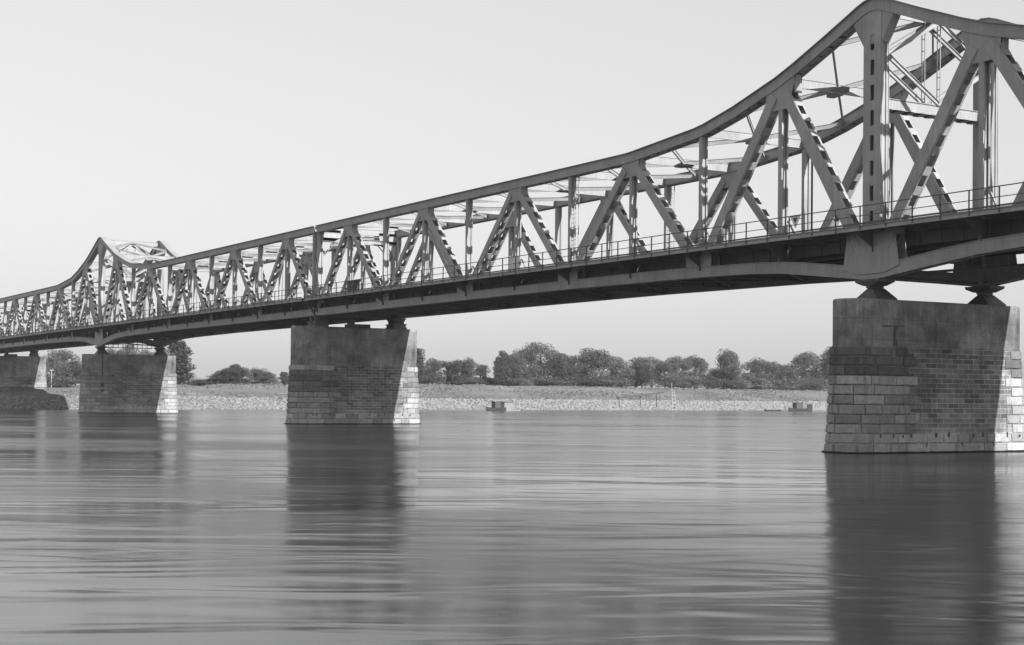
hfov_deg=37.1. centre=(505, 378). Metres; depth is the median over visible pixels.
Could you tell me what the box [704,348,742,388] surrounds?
broadleaf tree
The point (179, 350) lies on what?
broadleaf tree
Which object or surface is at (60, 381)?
shrub
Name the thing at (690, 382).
shrub
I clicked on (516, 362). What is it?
broadleaf tree
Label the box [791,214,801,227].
triangle board
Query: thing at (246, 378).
broadleaf tree
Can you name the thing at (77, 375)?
broadleaf tree
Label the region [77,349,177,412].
stone pier
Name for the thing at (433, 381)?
shrub
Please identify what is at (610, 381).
shrub
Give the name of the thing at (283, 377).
broadleaf tree
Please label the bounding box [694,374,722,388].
shrub
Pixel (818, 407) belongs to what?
raft shed
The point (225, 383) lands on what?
shrub
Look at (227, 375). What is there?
broadleaf tree
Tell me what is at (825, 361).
broadleaf tree
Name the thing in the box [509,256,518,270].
notice board
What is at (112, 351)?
broadleaf tree
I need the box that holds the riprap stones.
[0,394,828,409]
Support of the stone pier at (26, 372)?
on the river bank
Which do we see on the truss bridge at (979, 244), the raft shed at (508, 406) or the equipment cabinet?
the equipment cabinet
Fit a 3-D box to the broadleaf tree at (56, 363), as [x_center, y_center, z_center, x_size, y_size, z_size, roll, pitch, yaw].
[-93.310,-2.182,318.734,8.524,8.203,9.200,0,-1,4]
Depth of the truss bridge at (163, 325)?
204.62 m
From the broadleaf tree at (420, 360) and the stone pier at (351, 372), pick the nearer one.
the stone pier at (351, 372)
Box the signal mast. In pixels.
[811,161,812,212]
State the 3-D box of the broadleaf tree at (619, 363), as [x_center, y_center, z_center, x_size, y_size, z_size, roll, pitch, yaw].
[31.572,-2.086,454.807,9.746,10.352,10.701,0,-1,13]
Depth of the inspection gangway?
228.60 m
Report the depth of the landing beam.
346.95 m
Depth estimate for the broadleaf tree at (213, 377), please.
353.77 m
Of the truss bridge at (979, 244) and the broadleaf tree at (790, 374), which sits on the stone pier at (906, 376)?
the truss bridge at (979, 244)
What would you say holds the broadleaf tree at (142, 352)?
on the river bank
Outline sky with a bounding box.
[0,0,1023,390]
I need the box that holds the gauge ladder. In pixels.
[671,383,676,410]
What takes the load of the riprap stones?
on the river bank
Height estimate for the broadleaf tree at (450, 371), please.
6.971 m
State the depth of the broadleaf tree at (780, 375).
507.32 m
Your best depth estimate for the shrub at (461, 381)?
401.21 m
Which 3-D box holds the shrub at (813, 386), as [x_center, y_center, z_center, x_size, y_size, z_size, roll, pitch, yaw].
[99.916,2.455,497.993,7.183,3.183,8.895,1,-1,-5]
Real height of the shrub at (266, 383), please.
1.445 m
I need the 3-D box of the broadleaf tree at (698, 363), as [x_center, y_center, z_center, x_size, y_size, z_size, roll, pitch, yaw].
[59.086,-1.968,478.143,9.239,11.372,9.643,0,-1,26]
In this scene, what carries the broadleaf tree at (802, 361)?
on the river bank
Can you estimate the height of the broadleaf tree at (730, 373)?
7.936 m
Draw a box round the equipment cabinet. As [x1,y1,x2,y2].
[346,279,360,291]
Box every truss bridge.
[0,226,395,350]
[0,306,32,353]
[303,0,1023,318]
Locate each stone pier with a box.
[0,351,46,388]
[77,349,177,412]
[284,315,420,423]
[821,288,1023,453]
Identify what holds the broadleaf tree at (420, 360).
on the river bank
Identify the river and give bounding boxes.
[0,409,1023,644]
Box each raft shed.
[501,402,519,410]
[807,404,826,410]
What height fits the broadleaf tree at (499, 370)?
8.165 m
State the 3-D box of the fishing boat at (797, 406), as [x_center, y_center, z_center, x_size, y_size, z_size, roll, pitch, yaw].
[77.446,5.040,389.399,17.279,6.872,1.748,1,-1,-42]
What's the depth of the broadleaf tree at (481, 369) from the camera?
412.73 m
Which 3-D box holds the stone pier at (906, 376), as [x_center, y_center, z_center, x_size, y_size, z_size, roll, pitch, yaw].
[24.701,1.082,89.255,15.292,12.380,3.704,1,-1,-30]
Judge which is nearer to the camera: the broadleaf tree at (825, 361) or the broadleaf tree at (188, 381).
the broadleaf tree at (188, 381)
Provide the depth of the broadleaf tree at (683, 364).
473.32 m
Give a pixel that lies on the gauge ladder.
(675, 399)
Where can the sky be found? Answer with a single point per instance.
(193, 126)
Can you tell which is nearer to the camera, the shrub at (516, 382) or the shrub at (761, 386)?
the shrub at (516, 382)
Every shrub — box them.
[46,376,80,386]
[188,379,206,385]
[205,381,242,383]
[243,380,275,384]
[419,379,440,383]
[437,377,488,384]
[481,376,495,384]
[494,378,533,385]
[523,376,579,385]
[561,378,607,386]
[581,377,621,386]
[604,374,635,387]
[662,375,707,388]
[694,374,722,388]
[719,379,753,389]
[738,373,764,388]
[738,377,773,389]
[752,378,798,389]
[778,377,809,389]
[800,382,823,389]
[802,377,828,390]
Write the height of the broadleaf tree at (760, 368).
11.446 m
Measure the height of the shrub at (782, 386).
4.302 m
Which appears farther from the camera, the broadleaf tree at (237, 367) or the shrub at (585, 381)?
the shrub at (585, 381)
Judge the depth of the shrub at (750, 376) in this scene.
489.40 m
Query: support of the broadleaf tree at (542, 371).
on the river bank
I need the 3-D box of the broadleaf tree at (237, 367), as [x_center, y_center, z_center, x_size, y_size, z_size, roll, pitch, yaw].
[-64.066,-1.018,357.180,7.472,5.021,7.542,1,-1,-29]
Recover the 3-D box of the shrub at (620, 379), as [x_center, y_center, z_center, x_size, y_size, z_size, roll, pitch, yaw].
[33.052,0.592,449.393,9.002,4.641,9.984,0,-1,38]
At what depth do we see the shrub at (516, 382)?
409.08 m
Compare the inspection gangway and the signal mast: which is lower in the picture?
the inspection gangway
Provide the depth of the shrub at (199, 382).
333.49 m
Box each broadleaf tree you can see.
[42,349,81,384]
[68,361,81,385]
[106,348,124,354]
[119,343,139,354]
[136,349,155,354]
[166,340,196,384]
[180,371,198,384]
[205,372,227,382]
[212,367,241,382]
[220,364,249,383]
[235,368,254,383]
[247,368,272,382]
[263,372,280,384]
[278,371,288,384]
[417,348,425,382]
[420,358,445,383]
[436,360,463,384]
[455,357,479,382]
[470,364,491,384]
[493,357,504,384]
[498,350,511,385]
[507,352,533,385]
[512,341,569,385]
[549,353,583,385]
[568,347,617,386]
[598,356,626,380]
[615,356,656,387]
[631,365,654,386]
[643,357,662,387]
[649,360,684,387]
[661,356,691,387]
[679,354,710,387]
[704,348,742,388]
[709,366,741,388]
[737,357,779,389]
[767,363,788,389]
[778,365,785,388]
[783,365,799,379]
[787,351,828,389]
[812,346,830,388]
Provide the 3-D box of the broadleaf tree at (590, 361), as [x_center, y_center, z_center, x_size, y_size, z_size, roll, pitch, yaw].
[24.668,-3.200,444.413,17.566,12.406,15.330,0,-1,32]
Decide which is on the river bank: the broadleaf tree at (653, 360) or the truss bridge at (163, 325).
the broadleaf tree at (653, 360)
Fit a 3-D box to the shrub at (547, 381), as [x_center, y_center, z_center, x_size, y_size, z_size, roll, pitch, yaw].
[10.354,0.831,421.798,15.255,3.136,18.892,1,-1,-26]
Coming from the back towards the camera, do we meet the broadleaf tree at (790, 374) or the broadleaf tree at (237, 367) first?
the broadleaf tree at (790, 374)
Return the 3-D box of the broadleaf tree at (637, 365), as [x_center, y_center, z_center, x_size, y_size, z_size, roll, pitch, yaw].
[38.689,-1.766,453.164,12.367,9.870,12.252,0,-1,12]
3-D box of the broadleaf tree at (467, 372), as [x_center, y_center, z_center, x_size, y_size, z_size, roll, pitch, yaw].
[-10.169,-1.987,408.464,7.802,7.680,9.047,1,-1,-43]
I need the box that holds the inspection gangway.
[106,340,152,348]
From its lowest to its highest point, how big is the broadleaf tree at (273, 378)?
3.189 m
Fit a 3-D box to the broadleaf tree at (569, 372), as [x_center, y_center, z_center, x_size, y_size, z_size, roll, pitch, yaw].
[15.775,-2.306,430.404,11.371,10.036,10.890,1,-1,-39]
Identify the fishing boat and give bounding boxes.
[481,394,524,410]
[788,386,826,410]
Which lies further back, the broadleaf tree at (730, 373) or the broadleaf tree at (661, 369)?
the broadleaf tree at (730, 373)
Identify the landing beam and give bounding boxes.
[617,392,663,407]
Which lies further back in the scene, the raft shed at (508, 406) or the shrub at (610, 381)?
the shrub at (610, 381)
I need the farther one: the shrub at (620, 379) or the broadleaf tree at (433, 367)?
the shrub at (620, 379)
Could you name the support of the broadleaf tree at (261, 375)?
on the river bank
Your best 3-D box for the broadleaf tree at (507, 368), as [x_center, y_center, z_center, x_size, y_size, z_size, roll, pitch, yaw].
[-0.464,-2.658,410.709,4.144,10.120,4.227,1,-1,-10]
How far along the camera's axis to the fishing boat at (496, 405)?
321.74 m
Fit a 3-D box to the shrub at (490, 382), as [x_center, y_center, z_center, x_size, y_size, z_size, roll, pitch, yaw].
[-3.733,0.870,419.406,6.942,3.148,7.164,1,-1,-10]
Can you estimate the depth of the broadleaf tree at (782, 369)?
508.48 m
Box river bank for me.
[0,384,1023,409]
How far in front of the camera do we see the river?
33.44 m
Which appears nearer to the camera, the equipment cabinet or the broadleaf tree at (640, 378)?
the equipment cabinet
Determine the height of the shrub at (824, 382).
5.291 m
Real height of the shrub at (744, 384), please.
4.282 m
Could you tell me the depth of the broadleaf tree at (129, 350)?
358.68 m
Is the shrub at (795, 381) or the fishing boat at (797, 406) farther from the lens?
the shrub at (795, 381)

